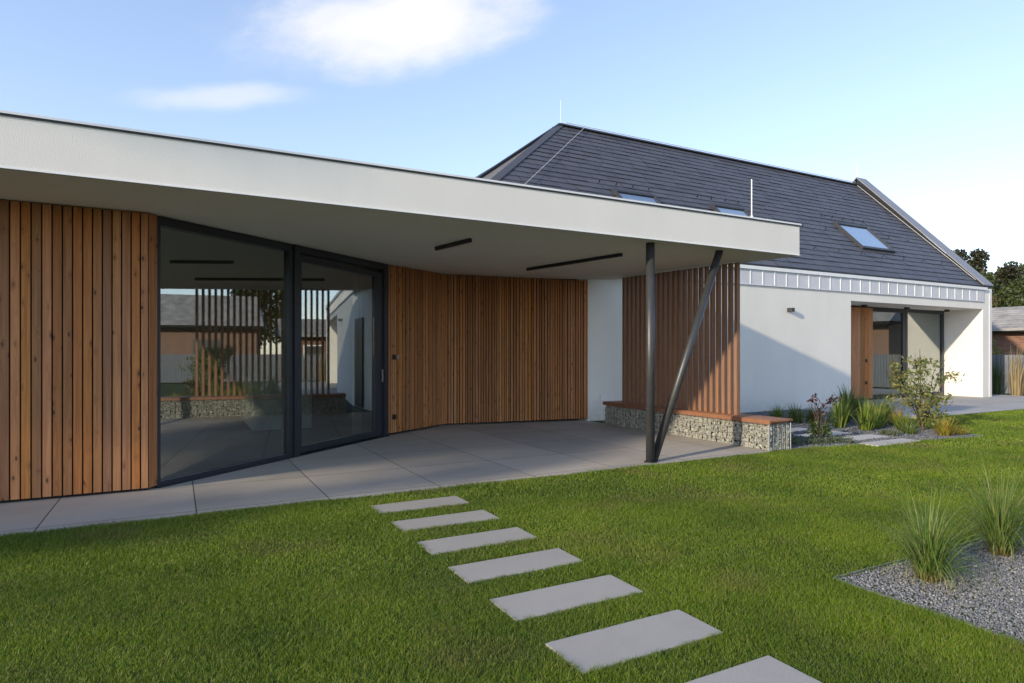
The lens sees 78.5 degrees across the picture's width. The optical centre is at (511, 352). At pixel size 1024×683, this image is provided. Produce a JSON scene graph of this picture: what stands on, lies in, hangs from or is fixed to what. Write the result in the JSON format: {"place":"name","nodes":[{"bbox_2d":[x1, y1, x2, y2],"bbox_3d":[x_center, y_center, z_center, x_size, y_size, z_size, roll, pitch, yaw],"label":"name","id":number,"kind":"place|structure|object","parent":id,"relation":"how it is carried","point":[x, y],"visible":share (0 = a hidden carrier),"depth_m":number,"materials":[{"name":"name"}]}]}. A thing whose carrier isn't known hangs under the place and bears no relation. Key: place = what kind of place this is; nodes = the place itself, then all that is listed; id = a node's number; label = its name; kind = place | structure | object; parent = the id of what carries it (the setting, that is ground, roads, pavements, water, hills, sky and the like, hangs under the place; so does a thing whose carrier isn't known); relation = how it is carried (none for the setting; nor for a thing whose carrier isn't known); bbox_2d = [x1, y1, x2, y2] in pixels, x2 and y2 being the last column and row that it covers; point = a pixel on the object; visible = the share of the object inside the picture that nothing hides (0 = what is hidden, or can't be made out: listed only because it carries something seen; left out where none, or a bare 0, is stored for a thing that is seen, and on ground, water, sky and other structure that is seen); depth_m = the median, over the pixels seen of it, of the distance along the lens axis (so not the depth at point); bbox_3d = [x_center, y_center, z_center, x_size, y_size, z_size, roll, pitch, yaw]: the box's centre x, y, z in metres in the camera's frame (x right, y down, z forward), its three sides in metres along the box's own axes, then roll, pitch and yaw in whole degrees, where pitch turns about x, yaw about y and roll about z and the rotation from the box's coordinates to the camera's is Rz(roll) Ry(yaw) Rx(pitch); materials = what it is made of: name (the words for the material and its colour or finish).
{"place":"outdoors","nodes":[
{"label":"outdoors","id":0,"kind":"place"},
{"bbox_2d":[0,420,771,534],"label":"terrace","id":1,"kind":"structure","parent":0,"point":[433,457],"depth_m":8.12,"materials":[{"name":"grey concrete"}]},
{"bbox_2d":[0,409,1023,682],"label":"lawn grass","id":2,"kind":"structure","parent":0,"point":[74,559],"depth_m":4.18,"materials":[{"name":"green plant"}]},
{"bbox_2d":[0,393,1023,682],"bbox_3d":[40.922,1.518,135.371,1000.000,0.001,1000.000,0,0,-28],"label":"ground","id":3,"kind":"structure","parent":0,"point":[508,649],"depth_m":3.92,"materials":[{"name":"green plant"}]},
{"bbox_2d":[0,110,801,502],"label":"flat roof house","id":4,"kind":"structure","parent":3,"relation":"on","point":[140,286],"depth_m":8.28,"materials":[{"name":"brown wood"}]},
{"bbox_2d":[154,216,292,487],"bbox_3d":[-3.594,-0.029,8.005,0.100,3.053,2.200,0,0,21],"label":"fixed window","id":5,"kind":"structure","parent":4,"relation":"in","point":[163,222],"depth_m":8.21,"materials":[{"name":"metal"}]},
{"bbox_2d":[240,375,313,433],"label":"kitchen island","id":6,"kind":"structure","parent":4,"relation":"on","point":[261,404],"depth_m":11.77,"materials":[{"name":"white"}]},
{"bbox_2d":[282,261,283,451],"bbox_3d":[-3.349,0.060,9.392,0.086,2.820,0.281,0,0,19],"label":"curtain","id":7,"kind":"object","parent":4,"relation":"hanging from","point":[282,356],"visible":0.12,"depth_m":9.26,"materials":[{"name":"fabric"}]},
{"bbox_2d":[299,256,382,452],"bbox_3d":[-2.729,0.026,10.169,0.126,2.888,2.230,0,0,21],"label":"sliding door","id":8,"kind":"structure","parent":4,"relation":"in","point":[377,278],"depth_m":10.99,"materials":[{"name":"metal"}]},
{"bbox_2d":[352,275,361,434],"bbox_3d":[-2.731,0.060,10.980,0.091,2.820,0.250,0,0,21],"label":"curtain","id":9,"kind":"object","parent":4,"relation":"hanging from","point":[356,354],"visible":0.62,"depth_m":10.96,"materials":[{"name":"fabric"}]},
{"bbox_2d":[371,496,468,514],"bbox_3d":[-0.910,1.532,6.235,0.915,0.056,0.345,0,0,-28],"label":"stepping stone","id":10,"kind":"object","parent":3,"relation":"on","point":[416,504],"visible":0.58,"depth_m":6.21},
{"bbox_2d":[392,510,499,532],"bbox_3d":[-0.594,1.532,5.646,0.915,0.056,0.345,0,0,-28],"label":"stepping stone","id":11,"kind":"object","parent":3,"relation":"on","point":[451,519],"visible":0.62,"depth_m":5.62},
{"bbox_2d":[417,527,536,555],"bbox_3d":[-0.276,1.532,5.051,0.915,0.056,0.345,0,0,-28],"label":"stepping stone","id":12,"kind":"object","parent":3,"relation":"on","point":[449,544],"visible":0.6,"depth_m":5.02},
{"bbox_2d":[448,548,582,584],"bbox_3d":[0.036,1.532,4.469,0.915,0.056,0.345,0,0,-28],"label":"stepping stone","id":13,"kind":"object","parent":3,"relation":"on","point":[510,565],"visible":0.63,"depth_m":4.43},
{"bbox_2d":[491,575,642,621],"bbox_3d":[0.345,1.532,3.892,0.915,0.056,0.345,0,0,-28],"label":"stepping stone","id":14,"kind":"object","parent":3,"relation":"on","point":[539,602],"visible":0.62,"depth_m":3.87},
{"bbox_2d":[545,609,722,674],"bbox_3d":[0.655,1.532,3.315,0.915,0.056,0.345,0,0,-28],"label":"stepping stone","id":15,"kind":"object","parent":3,"relation":"on","point":[609,646],"visible":0.68,"depth_m":3.29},
{"bbox_2d":[603,401,792,451],"bbox_3d":[3.143,1.284,11.503,0.526,0.512,4.230,0,0,-28],"label":"gabion bench","id":16,"kind":"object","parent":3,"relation":"on","point":[769,433],"visible":0.89,"depth_m":10.57,"materials":[{"name":"stone"}]},
{"bbox_2d":[622,261,739,414],"bbox_3d":[3.036,-0.277,11.694,0.142,2.608,3.028,0,0,-28],"label":"privacy screen","id":17,"kind":"object","parent":16,"relation":"on","point":[670,315],"visible":0.86,"depth_m":11.44,"materials":[{"name":"brown wood"}]},
{"bbox_2d":[476,100,993,420],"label":"slate roof house","id":18,"kind":"structure","parent":3,"relation":"on","point":[864,286],"depth_m":18.58,"materials":[{"name":"white paint"}]},
{"bbox_2d":[851,306,904,399],"bbox_3d":[11.792,0.013,20.362,3.220,2.955,0.080,0,0,-28],"label":"terrace door","id":19,"kind":"structure","parent":18,"relation":"in","point":[891,310],"depth_m":21.03,"materials":[{"name":"metal"}]},
{"bbox_2d":[905,309,943,396],"bbox_3d":[14.247,0.013,21.677,2.310,2.953,0.080,0,0,-28],"label":"terrace window","id":20,"kind":"structure","parent":18,"relation":"in","point":[941,313],"depth_m":21.94,"materials":[{"name":"metal"}]},
{"bbox_2d":[686,655,821,682],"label":"stepping stone","id":21,"kind":"object","parent":3,"relation":"on","point":[767,669],"visible":1,"depth_m":2.93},
{"bbox_2d":[766,403,787,417],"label":"ornamental grass","id":22,"kind":"object","parent":3,"relation":"on","point":[778,413],"depth_m":14.04,"materials":[{"name":"green plant"}]},
{"bbox_2d":[782,402,810,422],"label":"ornamental grass","id":23,"kind":"object","parent":3,"relation":"on","point":[795,415],"depth_m":13.42,"materials":[{"name":"green plant"}]},
{"bbox_2d":[831,396,861,422],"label":"ornamental grass","id":24,"kind":"object","parent":3,"relation":"on","point":[848,419],"depth_m":13.37,"materials":[{"name":"green plant"}]},
{"bbox_2d":[850,399,880,430],"bbox_3d":[6.782,1.184,12.113,0.653,0.665,0.744,0,0,31],"label":"iris clump","id":25,"kind":"object","parent":3,"relation":"on","point":[866,420],"visible":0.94,"depth_m":12.05,"materials":[{"name":"green plant"}]},
{"bbox_2d":[854,392,876,416],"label":"ornamental grass","id":26,"kind":"object","parent":3,"relation":"on","point":[862,403],"depth_m":14.54,"materials":[{"name":"green plant"}]},
{"bbox_2d":[887,411,916,428],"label":"ornamental grass","id":27,"kind":"object","parent":3,"relation":"on","point":[903,421],"depth_m":12.24,"materials":[{"name":"green plant"}]},
{"bbox_2d":[895,420,919,431],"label":"ornamental grass","id":28,"kind":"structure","parent":3,"relation":"on","point":[904,426],"depth_m":12.00,"materials":[{"name":"green plant"}]},
{"bbox_2d":[835,528,1022,644],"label":"edging strip","id":29,"kind":"object","parent":3,"relation":"on","point":[858,571],"visible":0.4,"depth_m":4.09,"materials":[{"name":"metal"}]},
{"bbox_2d":[949,248,1023,292],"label":"tree","id":30,"kind":"object","parent":3,"relation":"on","point":[977,262],"visible":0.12,"depth_m":44.00,"materials":[{"name":"green plant"}]},
{"bbox_2d":[992,354,1006,394],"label":"feather grass","id":31,"kind":"object","parent":3,"relation":"on","point":[996,384],"depth_m":22.48,"materials":[{"name":"green plant"}]},
{"bbox_2d":[979,271,1023,307],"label":"tree","id":32,"kind":"object","parent":3,"relation":"on","point":[1010,297],"visible":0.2,"depth_m":38.45,"materials":[{"name":"green plant"}]},
{"bbox_2d":[992,355,1023,393],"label":"garden fence","id":33,"kind":"object","parent":3,"relation":"on","point":[1006,389],"visible":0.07,"depth_m":22.70,"materials":[{"name":"grey wood"}]},
{"bbox_2d":[992,306,1023,354],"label":"brick shed","id":34,"kind":"structure","parent":3,"relation":"on","point":[1008,326],"depth_m":29.16,"materials":[{"name":"brown brick"}]},
{"bbox_2d":[997,261,1023,284],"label":"tree","id":35,"kind":"object","parent":3,"relation":"on","point":[1021,265],"visible":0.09,"depth_m":46.58,"materials":[{"name":"green plant"}]},
{"bbox_2d":[1000,346,1023,395],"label":"feather grass","id":36,"kind":"object","parent":3,"relation":"on","point":[1015,390],"depth_m":21.94,"materials":[{"name":"plant"}]},
{"bbox_2d":[0,0,1023,272],"label":"sky","id":37,"kind":"structure","parent":0,"point":[921,101],"materials":[{"name":"blue"}]},
{"bbox_2d":[744,409,977,447],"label":"gravel","id":38,"kind":"structure","parent":0,"point":[850,425],"depth_m":11.80,"materials":[{"name":"grey gravel"}]},
{"bbox_2d":[802,402,826,420],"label":"ornamental grass","id":39,"kind":"object","parent":38,"relation":"on","point":[808,415],"depth_m":13.56,"materials":[{"name":"green plant"}]},
{"bbox_2d":[805,393,841,438],"bbox_3d":[5.390,1.111,10.939,0.506,0.841,0.536,0,0,-28],"label":"red leaved shrub","id":40,"kind":"object","parent":38,"relation":"on","point":[818,429],"visible":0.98,"depth_m":10.92,"materials":[{"name":"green plant"}]},
{"bbox_2d":[826,394,855,427],"bbox_3d":[6.536,1.148,12.563,0.707,0.738,0.658,0,0,18],"label":"iris clump","id":41,"kind":"object","parent":38,"relation":"on","point":[840,414],"visible":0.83,"depth_m":12.56,"materials":[{"name":"green plant"}]},
{"bbox_2d":[832,381,869,418],"bbox_3d":[7.665,1.075,14.140,0.983,0.883,0.966,0,0,15],"label":"iris clump","id":42,"kind":"object","parent":38,"relation":"on","point":[853,401],"visible":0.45,"depth_m":14.09,"materials":[{"name":"green plant"}]},
{"bbox_2d":[857,397,887,412],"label":"ornamental grass","id":43,"kind":"object","parent":38,"relation":"on","point":[873,403],"depth_m":13.81,"materials":[{"name":"green plant"}]},
{"bbox_2d":[873,417,886,428],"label":"ornamental grass","id":44,"kind":"object","parent":38,"relation":"on","point":[878,425],"depth_m":12.42,"materials":[{"name":"green plant"}]},
{"bbox_2d":[871,401,894,426],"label":"ornamental grass","id":45,"kind":"object","parent":38,"relation":"on","point":[882,416],"depth_m":12.73,"materials":[{"name":"green plant"}]},
{"bbox_2d":[861,391,905,422],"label":"ornamental grass","id":46,"kind":"object","parent":38,"relation":"on","point":[887,407],"depth_m":13.37,"materials":[{"name":"green plant"}]},
{"bbox_2d":[886,405,911,425],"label":"ornamental grass","id":47,"kind":"object","parent":38,"relation":"on","point":[898,414],"depth_m":12.94,"materials":[{"name":"plant"}]},
{"bbox_2d":[897,422,919,434],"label":"ornamental grass","id":48,"kind":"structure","parent":38,"relation":"on","point":[909,431],"depth_m":11.57,"materials":[{"name":"green plant"}]},
{"bbox_2d":[884,354,964,430],"bbox_3d":[7.878,0.724,12.169,1.280,1.603,1.059,0,0,8],"label":"young tree","id":49,"kind":"object","parent":38,"relation":"on","point":[923,417],"visible":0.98,"depth_m":12.04,"materials":[{"name":"green plant"}]},
{"bbox_2d":[925,413,965,435],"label":"golden grass","id":50,"kind":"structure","parent":38,"relation":"on","point":[944,430],"depth_m":11.36,"materials":[{"name":"yellow plant"}]},
{"bbox_2d":[954,424,970,434],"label":"golden grass","id":51,"kind":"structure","parent":38,"relation":"on","point":[962,431],"depth_m":11.49,"materials":[{"name":"yellow plant"}]},
{"bbox_2d":[801,394,1023,418],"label":"path","id":52,"kind":"structure","parent":0,"point":[960,405],"depth_m":17.99,"materials":[{"name":"grey concrete"}]},
{"bbox_2d":[838,531,1023,641],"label":"gravel","id":53,"kind":"structure","parent":0,"point":[1004,568],"depth_m":4.01,"materials":[{"name":"grey gravel"}]},
{"bbox_2d":[853,480,1018,604],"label":"ornamental grass","id":54,"kind":"object","parent":53,"relation":"on","point":[929,561],"depth_m":4.12,"materials":[{"name":"green plant"}]},
{"bbox_2d":[932,451,1023,566],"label":"ornamental grass","id":55,"kind":"object","parent":53,"relation":"on","point":[998,524],"depth_m":4.66,"materials":[{"name":"green plant"}]},
{"bbox_2d":[992,335,1002,354],"bbox_3d":[20.864,0.358,27.192,0.830,2.288,1.054,0,0,-28],"label":"garden shrub","id":56,"kind":"object","parent":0,"point":[996,350],"visible":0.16,"depth_m":27.07,"materials":[{"name":"green plant"}]},
{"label":"gravel bed","id":57,"kind":"structure","parent":0,"visible":0},
{"bbox_2d":[788,427,811,431],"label":"paving slab","id":58,"kind":"structure","parent":57,"relation":"on","point":[797,429],"depth_m":12.22,"materials":[{"name":"grey concrete"}]},
{"bbox_2d":[789,436,812,445],"bbox_3d":[4.598,1.467,10.338,0.553,0.227,0.616,0,0,-28],"label":"groundcover plant","id":59,"kind":"object","parent":57,"relation":"on","point":[795,440],"visible":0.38,"depth_m":10.24,"materials":[{"name":"green plant"}]},
{"bbox_2d":[801,436,832,443],"bbox_3d":[5.045,1.467,10.424,0.495,0.175,0.454,0,0,-28],"label":"groundcover plant","id":60,"kind":"object","parent":57,"relation":"on","point":[814,440],"visible":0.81,"depth_m":10.33,"materials":[{"name":"green plant"}]},
{"bbox_2d":[794,431,850,437],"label":"paving slab","id":61,"kind":"structure","parent":57,"relation":"on","point":[833,433],"depth_m":11.56,"materials":[{"name":"grey concrete"}]},
{"bbox_2d":[827,435,857,443],"bbox_3d":[5.481,1.469,10.504,0.524,0.180,0.396,0,0,16],"label":"groundcover plant","id":62,"kind":"object","parent":57,"relation":"on","point":[837,439],"visible":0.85,"depth_m":10.43,"materials":[{"name":"green plant"}]},
{"bbox_2d":[842,434,888,440],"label":"paving slab","id":63,"kind":"structure","parent":57,"relation":"on","point":[863,437],"depth_m":11.20,"materials":[{"name":"grey concrete"}]},
{"bbox_2d":[789,428,982,449],"bbox_3d":[6.401,1.538,10.904,4.624,0.080,1.225,0,0,-28],"label":"edging strip","id":64,"kind":"object","parent":57,"relation":"on","point":[921,439],"visible":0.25,"depth_m":10.89,"materials":[{"name":"metal"}]},
{"bbox_2d":[860,438,919,446],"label":"paving slab","id":65,"kind":"structure","parent":57,"relation":"on","point":[878,443],"depth_m":10.53,"materials":[{"name":"grey concrete"}]},
{"bbox_2d":[879,429,901,435],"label":"groundcover plant","id":66,"kind":"object","parent":57,"relation":"on","point":[889,432],"visible":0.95,"depth_m":11.43,"materials":[{"name":"green plant"}]}
]}

